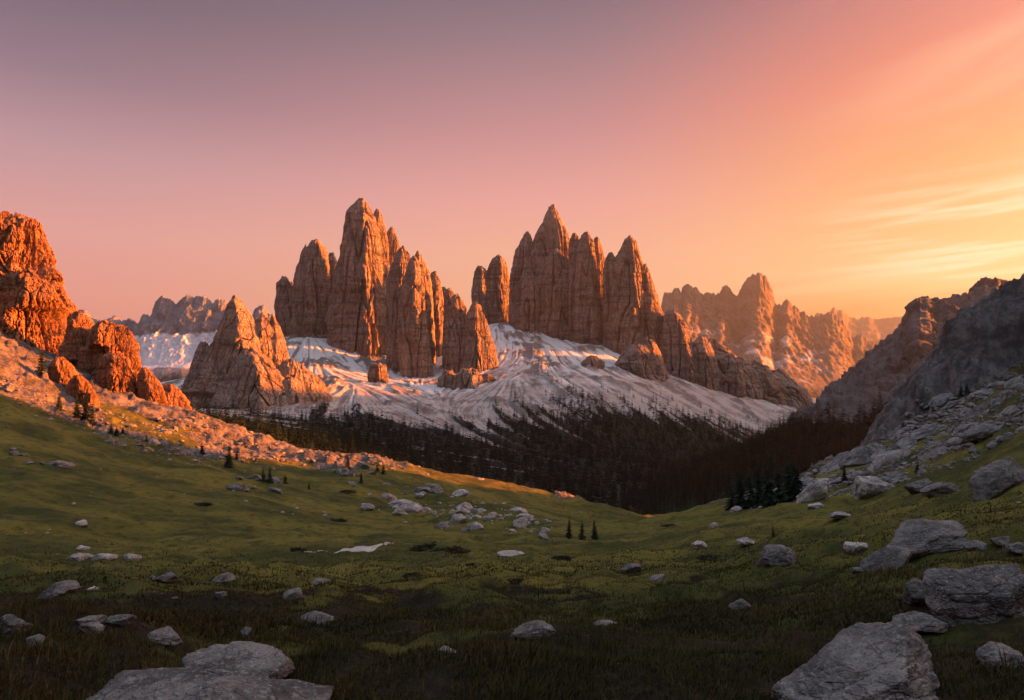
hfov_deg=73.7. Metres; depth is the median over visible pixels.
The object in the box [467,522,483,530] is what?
rock
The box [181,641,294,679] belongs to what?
boulder
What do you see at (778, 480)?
spruce tree
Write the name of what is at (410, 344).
rock tower
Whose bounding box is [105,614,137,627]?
boulder
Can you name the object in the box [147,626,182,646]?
boulder
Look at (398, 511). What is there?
rock
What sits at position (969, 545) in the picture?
boulder
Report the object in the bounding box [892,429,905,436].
rock
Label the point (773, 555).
boulder
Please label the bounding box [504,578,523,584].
shrub
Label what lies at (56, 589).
boulder
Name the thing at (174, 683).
boulder
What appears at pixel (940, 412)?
rubble
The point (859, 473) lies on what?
rock
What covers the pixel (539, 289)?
rock tower
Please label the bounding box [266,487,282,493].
rock
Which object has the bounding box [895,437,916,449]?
rock
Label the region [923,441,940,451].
rock
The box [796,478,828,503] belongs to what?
boulder
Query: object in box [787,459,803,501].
spruce tree
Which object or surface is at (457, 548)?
shrub
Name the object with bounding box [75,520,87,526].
boulder
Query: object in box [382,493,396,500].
rock
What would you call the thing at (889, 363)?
ridge
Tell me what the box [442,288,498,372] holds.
rock tower
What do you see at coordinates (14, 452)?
rock
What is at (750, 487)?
spruce tree
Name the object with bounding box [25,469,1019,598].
rubble
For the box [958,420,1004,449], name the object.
rock
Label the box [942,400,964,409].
rock
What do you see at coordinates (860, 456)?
rock
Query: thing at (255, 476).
rock
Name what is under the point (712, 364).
rock crag
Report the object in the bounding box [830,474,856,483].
rock
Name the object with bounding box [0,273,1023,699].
meadow
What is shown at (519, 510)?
rock
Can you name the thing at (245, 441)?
rock
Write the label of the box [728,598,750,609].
boulder
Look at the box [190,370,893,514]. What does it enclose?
spruce forest
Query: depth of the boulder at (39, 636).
4.99 m
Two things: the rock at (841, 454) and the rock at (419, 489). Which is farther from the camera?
the rock at (419, 489)
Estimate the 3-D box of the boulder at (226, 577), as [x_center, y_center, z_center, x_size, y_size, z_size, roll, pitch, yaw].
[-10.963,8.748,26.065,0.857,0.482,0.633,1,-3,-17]
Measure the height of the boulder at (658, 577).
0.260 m
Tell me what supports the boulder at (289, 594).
on the meadow
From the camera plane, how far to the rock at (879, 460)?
130.96 m
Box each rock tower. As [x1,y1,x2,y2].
[274,239,330,338]
[325,198,399,357]
[328,252,336,292]
[385,245,435,377]
[430,271,445,356]
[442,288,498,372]
[471,254,509,323]
[508,204,568,339]
[568,231,604,344]
[602,235,663,354]
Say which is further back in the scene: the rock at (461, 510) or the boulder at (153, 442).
the boulder at (153, 442)
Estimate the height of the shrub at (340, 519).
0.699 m
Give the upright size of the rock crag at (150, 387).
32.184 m
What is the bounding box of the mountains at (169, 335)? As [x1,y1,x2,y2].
[78,295,274,381]
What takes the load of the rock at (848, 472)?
on the meadow
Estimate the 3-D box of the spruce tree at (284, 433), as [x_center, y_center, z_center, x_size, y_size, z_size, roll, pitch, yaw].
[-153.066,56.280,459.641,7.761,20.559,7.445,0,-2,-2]
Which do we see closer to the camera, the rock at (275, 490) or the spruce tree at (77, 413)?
the rock at (275, 490)
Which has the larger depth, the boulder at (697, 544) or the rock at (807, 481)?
the rock at (807, 481)
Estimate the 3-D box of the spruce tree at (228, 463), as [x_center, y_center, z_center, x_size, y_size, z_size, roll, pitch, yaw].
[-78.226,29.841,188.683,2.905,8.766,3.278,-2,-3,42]
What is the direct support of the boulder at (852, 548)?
on the meadow
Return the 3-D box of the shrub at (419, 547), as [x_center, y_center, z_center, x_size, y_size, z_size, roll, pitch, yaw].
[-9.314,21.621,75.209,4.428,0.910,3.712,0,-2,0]
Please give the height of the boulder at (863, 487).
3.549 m
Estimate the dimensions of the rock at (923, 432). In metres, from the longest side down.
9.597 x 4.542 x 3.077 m
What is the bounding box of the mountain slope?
[160,322,815,511]
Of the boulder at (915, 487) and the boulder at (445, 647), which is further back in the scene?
the boulder at (915, 487)
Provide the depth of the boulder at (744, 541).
42.58 m
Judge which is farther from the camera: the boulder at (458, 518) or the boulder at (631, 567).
the boulder at (458, 518)
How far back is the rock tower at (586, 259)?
1521.37 m
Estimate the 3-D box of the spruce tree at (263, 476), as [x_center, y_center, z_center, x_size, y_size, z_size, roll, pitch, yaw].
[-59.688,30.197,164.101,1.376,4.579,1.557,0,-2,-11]
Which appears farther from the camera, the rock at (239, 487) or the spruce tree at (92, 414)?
the spruce tree at (92, 414)
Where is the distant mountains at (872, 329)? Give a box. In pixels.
[814,307,902,343]
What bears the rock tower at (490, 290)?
on the mountain slope
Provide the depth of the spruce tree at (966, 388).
180.20 m
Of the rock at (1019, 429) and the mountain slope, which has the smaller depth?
the rock at (1019, 429)
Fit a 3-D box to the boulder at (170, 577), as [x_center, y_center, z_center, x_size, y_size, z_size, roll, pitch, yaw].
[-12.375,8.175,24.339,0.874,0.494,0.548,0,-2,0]
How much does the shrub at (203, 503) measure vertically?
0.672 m
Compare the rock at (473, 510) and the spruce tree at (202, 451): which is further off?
the spruce tree at (202, 451)
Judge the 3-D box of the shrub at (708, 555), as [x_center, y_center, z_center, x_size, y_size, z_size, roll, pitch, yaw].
[10.751,11.112,36.732,1.980,0.316,1.310,0,-2,0]
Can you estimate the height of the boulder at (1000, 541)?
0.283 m
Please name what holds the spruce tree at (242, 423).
on the mountain slope
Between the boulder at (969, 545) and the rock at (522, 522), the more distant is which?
the rock at (522, 522)
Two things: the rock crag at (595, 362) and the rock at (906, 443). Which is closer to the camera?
the rock at (906, 443)
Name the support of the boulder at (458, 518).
on the meadow
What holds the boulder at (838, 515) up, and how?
on the meadow
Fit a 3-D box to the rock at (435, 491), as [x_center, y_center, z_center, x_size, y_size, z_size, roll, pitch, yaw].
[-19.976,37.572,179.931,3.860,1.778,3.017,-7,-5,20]
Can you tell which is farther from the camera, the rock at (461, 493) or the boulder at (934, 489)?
the rock at (461, 493)
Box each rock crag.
[0,211,77,356]
[47,356,99,406]
[58,311,141,395]
[136,367,191,409]
[180,295,289,410]
[276,359,332,404]
[437,367,496,389]
[581,355,604,368]
[614,337,669,381]
[659,309,812,409]
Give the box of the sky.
[0,0,1023,322]
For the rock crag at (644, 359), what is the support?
on the mountain slope
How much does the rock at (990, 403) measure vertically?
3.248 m
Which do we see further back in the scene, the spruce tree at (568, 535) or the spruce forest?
the spruce forest
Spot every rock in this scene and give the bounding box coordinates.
[1,383,14,391]
[9,451,18,454]
[47,460,75,467]
[104,439,119,443]
[226,484,248,490]
[238,436,253,446]
[245,474,261,478]
[266,452,283,456]
[266,477,279,482]
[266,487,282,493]
[340,471,358,475]
[354,461,370,469]
[367,471,376,474]
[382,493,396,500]
[392,508,406,515]
[395,502,422,512]
[413,487,430,492]
[415,493,424,498]
[423,483,442,490]
[430,489,443,493]
[434,521,448,527]
[452,489,467,496]
[454,507,469,513]
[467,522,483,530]
[470,508,482,513]
[471,514,481,518]
[487,512,498,518]
[512,507,527,513]
[512,517,531,527]
[799,476,813,481]
[804,479,813,485]
[820,456,841,471]
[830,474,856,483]
[832,451,848,459]
[834,488,848,495]
[840,446,877,469]
[845,469,854,474]
[852,471,863,475]
[867,449,910,470]
[871,449,888,457]
[880,475,900,483]
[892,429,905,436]
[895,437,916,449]
[897,472,907,478]
[910,423,946,440]
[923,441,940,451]
[928,393,953,407]
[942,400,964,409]
[946,437,958,445]
[952,422,978,432]
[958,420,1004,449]
[959,408,969,415]
[965,389,994,400]
[968,448,977,452]
[985,398,1003,408]
[996,405,1015,420]
[1004,376,1023,388]
[1008,407,1019,415]
[1011,383,1023,389]
[1014,426,1023,432]
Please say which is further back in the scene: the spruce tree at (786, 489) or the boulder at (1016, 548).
the spruce tree at (786, 489)
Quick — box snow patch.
[292,542,392,552]
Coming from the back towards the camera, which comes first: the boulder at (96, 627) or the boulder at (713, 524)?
the boulder at (713, 524)
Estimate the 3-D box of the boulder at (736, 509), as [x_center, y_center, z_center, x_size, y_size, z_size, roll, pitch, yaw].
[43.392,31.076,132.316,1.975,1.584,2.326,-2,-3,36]
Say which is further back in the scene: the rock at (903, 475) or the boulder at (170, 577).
the rock at (903, 475)
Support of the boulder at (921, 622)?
on the meadow
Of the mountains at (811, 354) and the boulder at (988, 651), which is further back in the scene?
the mountains at (811, 354)
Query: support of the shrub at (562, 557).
on the meadow
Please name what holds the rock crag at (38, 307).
on the meadow
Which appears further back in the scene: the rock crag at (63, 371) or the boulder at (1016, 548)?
the rock crag at (63, 371)
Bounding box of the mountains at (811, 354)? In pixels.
[661,272,877,397]
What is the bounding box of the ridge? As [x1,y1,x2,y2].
[672,277,1007,491]
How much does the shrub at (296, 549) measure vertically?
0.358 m
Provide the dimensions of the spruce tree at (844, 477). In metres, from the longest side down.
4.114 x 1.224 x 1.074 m
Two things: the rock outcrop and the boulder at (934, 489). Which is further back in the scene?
the rock outcrop
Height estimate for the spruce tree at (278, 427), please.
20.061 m
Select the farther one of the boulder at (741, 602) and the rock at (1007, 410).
the rock at (1007, 410)
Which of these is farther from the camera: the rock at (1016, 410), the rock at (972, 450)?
the rock at (1016, 410)
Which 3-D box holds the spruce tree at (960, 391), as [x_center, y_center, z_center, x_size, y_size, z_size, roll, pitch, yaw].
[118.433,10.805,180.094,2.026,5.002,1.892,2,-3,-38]
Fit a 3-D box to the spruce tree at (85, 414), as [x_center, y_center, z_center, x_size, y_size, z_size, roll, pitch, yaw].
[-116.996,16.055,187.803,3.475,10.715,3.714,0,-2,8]
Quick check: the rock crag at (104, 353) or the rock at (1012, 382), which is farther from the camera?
the rock crag at (104, 353)
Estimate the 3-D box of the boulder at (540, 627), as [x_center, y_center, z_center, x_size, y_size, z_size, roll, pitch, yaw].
[0.211,2.591,6.314,0.451,0.143,0.276,0,-2,0]
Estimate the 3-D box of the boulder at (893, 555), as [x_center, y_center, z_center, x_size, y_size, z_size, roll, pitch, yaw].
[7.954,4.517,14.495,1.061,0.713,0.652,-1,-3,24]
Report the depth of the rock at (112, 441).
176.46 m
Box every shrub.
[193,502,214,505]
[290,547,306,551]
[330,518,348,521]
[339,489,357,493]
[402,571,421,576]
[406,541,437,551]
[429,545,471,553]
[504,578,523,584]
[549,555,574,559]
[660,523,676,526]
[696,553,722,561]
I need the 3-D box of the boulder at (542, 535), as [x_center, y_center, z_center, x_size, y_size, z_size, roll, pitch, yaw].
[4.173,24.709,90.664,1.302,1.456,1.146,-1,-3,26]
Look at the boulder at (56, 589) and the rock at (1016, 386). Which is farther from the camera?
the rock at (1016, 386)
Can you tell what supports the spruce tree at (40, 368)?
on the meadow
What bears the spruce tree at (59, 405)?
on the meadow
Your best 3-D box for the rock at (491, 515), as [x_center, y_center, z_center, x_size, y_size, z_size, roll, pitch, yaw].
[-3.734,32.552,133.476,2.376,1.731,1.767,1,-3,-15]
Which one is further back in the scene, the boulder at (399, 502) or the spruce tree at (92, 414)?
the spruce tree at (92, 414)
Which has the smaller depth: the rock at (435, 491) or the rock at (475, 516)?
the rock at (475, 516)
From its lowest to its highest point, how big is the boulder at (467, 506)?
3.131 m
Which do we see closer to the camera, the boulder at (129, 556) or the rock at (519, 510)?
the boulder at (129, 556)
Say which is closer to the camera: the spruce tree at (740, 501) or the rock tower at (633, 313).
the spruce tree at (740, 501)
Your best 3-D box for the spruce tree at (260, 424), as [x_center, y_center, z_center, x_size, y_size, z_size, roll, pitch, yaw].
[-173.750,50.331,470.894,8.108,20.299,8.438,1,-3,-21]
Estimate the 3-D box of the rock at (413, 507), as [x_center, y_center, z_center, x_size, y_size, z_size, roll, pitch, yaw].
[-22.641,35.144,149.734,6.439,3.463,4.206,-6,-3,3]
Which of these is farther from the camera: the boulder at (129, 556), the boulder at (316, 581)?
the boulder at (129, 556)
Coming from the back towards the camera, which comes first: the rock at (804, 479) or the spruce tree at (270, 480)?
the spruce tree at (270, 480)
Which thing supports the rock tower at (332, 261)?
on the mountain slope
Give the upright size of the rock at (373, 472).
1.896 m
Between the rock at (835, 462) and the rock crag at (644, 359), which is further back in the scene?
the rock crag at (644, 359)
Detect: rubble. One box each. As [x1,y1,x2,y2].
[0,375,432,476]
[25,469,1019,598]
[378,493,552,532]
[748,373,1023,510]
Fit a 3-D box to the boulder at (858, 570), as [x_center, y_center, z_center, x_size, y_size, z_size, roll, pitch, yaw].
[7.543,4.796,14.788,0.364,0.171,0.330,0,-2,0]
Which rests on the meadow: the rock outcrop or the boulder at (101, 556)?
the boulder at (101, 556)
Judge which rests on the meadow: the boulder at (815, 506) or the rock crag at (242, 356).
the boulder at (815, 506)
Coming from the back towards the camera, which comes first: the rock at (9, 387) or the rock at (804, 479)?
the rock at (9, 387)
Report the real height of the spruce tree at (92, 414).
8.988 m
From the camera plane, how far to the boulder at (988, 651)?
3.95 m
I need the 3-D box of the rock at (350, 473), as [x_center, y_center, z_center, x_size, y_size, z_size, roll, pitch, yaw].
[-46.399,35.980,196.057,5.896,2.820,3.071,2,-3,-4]
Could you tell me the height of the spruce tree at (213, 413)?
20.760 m
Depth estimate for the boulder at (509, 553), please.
56.37 m
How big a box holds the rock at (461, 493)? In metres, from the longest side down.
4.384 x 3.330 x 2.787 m
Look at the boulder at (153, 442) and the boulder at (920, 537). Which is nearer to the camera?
the boulder at (920, 537)
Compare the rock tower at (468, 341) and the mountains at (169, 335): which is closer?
the rock tower at (468, 341)
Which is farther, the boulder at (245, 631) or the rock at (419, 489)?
the rock at (419, 489)
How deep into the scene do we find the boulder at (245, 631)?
8.62 m
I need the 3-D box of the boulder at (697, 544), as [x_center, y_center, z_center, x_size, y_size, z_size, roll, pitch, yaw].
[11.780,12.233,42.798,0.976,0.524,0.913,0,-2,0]
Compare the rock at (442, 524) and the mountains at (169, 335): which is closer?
the rock at (442, 524)
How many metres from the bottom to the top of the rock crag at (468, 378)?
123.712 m
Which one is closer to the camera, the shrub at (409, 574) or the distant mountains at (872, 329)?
the shrub at (409, 574)
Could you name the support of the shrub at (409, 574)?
on the meadow
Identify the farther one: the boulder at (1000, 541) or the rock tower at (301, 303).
the rock tower at (301, 303)
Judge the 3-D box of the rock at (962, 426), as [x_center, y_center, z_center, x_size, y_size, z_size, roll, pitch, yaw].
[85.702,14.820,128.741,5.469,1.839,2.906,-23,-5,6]
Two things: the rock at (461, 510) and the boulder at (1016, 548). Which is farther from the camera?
the rock at (461, 510)
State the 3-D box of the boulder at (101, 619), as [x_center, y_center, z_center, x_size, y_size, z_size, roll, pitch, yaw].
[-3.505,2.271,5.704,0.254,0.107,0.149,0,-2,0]
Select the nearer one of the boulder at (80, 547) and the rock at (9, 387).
the boulder at (80, 547)
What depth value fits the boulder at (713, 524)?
82.56 m
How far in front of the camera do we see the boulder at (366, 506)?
147.33 m
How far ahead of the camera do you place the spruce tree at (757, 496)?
130.91 m
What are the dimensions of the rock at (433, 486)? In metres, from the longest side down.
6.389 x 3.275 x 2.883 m
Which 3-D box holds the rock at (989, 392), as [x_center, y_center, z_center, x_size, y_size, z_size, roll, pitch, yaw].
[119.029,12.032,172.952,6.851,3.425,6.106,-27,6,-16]
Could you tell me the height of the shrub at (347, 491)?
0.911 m
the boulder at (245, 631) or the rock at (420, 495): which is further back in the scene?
the rock at (420, 495)
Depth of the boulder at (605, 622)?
10.83 m
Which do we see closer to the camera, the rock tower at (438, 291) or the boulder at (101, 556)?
the boulder at (101, 556)
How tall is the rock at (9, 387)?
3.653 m
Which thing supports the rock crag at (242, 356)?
on the mountain slope
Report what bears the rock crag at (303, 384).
on the mountain slope
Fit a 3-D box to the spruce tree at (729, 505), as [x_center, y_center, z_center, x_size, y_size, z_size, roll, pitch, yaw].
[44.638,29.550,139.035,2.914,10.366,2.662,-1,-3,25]
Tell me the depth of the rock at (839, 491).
98.14 m
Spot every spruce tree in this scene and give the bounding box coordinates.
[36,343,48,375]
[56,392,63,410]
[71,392,82,418]
[79,390,93,422]
[88,404,96,424]
[200,443,205,454]
[212,398,218,418]
[224,447,234,467]
[239,405,244,426]
[256,413,263,432]
[261,468,265,481]
[266,467,273,483]
[274,420,280,436]
[280,419,287,442]
[283,474,288,483]
[564,517,571,538]
[578,519,585,539]
[590,519,598,539]
[723,471,736,509]
[732,465,747,509]
[744,464,755,508]
[750,451,763,508]
[757,455,778,509]
[772,452,784,502]
[777,444,794,502]
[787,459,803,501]
[841,461,847,481]
[957,384,964,396]
[964,382,969,392]
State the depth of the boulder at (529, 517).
136.04 m
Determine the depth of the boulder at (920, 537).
16.24 m
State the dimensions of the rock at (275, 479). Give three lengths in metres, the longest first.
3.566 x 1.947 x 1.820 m
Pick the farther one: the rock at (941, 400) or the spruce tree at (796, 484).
the rock at (941, 400)
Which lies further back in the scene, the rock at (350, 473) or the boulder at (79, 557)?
the rock at (350, 473)
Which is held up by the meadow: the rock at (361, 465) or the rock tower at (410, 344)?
the rock at (361, 465)
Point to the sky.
(865, 158)
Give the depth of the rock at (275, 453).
221.08 m
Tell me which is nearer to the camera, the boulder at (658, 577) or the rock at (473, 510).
the boulder at (658, 577)
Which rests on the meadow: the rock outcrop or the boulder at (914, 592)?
the boulder at (914, 592)
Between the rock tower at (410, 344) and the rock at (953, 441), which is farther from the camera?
the rock tower at (410, 344)
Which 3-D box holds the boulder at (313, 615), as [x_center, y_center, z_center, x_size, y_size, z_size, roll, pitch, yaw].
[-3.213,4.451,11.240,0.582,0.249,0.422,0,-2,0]
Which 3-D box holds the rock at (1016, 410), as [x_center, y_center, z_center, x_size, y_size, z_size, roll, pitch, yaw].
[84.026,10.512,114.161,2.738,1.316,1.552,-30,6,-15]
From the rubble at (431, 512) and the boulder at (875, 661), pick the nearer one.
the boulder at (875, 661)
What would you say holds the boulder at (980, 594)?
on the meadow
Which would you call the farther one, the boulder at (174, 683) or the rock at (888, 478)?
the rock at (888, 478)
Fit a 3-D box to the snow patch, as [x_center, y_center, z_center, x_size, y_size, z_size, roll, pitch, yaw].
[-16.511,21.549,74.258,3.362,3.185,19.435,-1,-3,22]
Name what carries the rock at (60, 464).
on the meadow
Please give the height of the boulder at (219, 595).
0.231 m
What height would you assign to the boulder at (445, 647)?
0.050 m
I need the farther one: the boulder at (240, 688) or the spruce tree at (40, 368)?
the spruce tree at (40, 368)
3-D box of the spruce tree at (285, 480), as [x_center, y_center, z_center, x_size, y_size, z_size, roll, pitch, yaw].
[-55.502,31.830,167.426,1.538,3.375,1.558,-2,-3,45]
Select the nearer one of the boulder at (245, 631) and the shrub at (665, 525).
the boulder at (245, 631)
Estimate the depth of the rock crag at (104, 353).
247.00 m
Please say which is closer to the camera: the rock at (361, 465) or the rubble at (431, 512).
the rubble at (431, 512)
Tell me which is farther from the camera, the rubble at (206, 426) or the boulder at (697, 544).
the rubble at (206, 426)
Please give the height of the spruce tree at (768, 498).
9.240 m
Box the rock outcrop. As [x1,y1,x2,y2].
[367,362,388,382]
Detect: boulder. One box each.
[0,614,32,632]
[26,634,44,647]
[38,580,81,598]
[67,553,93,561]
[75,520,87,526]
[75,615,107,624]
[76,545,90,549]
[78,622,104,633]
[86,666,207,699]
[91,553,117,560]
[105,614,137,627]
[123,553,141,560]
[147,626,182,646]
[148,438,160,445]
[153,571,178,583]
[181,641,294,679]
[198,676,333,699]
[212,572,235,584]
[214,591,226,598]
[241,627,251,637]
[282,588,303,600]
[301,611,333,624]
[312,578,329,584]
[360,503,374,510]
[388,499,412,505]
[433,646,456,654]
[449,514,466,524]
[455,502,472,510]
[497,550,525,556]
[511,620,555,639]
[516,513,533,521]
[538,530,548,539]
[593,620,617,626]
[620,563,641,572]
[649,574,664,580]
[691,540,706,548]
[710,522,717,527]
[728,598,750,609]
[730,506,741,511]
[736,537,754,545]
[756,544,796,566]
[771,622,939,699]
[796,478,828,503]
[807,503,823,508]
[828,511,850,518]
[843,542,868,554]
[850,567,863,573]
[851,476,894,499]
[859,545,912,571]
[887,518,967,559]
[891,611,948,632]
[902,578,926,605]
[904,478,932,494]
[920,482,959,497]
[922,564,1023,626]
[963,540,986,552]
[969,456,1023,502]
[975,641,1023,668]
[989,536,1009,546]
[1005,542,1023,554]
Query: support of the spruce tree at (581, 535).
on the meadow
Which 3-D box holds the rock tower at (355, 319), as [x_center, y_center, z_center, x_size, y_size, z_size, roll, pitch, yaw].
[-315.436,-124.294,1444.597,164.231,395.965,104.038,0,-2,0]
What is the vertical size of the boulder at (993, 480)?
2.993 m
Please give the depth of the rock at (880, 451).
153.10 m
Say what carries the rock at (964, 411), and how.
on the meadow
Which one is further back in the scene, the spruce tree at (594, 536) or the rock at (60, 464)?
the rock at (60, 464)
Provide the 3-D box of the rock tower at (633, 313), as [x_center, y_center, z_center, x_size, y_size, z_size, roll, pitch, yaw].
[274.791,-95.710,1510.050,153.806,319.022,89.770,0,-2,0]
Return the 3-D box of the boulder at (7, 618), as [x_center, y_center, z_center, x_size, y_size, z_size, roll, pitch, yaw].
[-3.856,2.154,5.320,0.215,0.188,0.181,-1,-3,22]

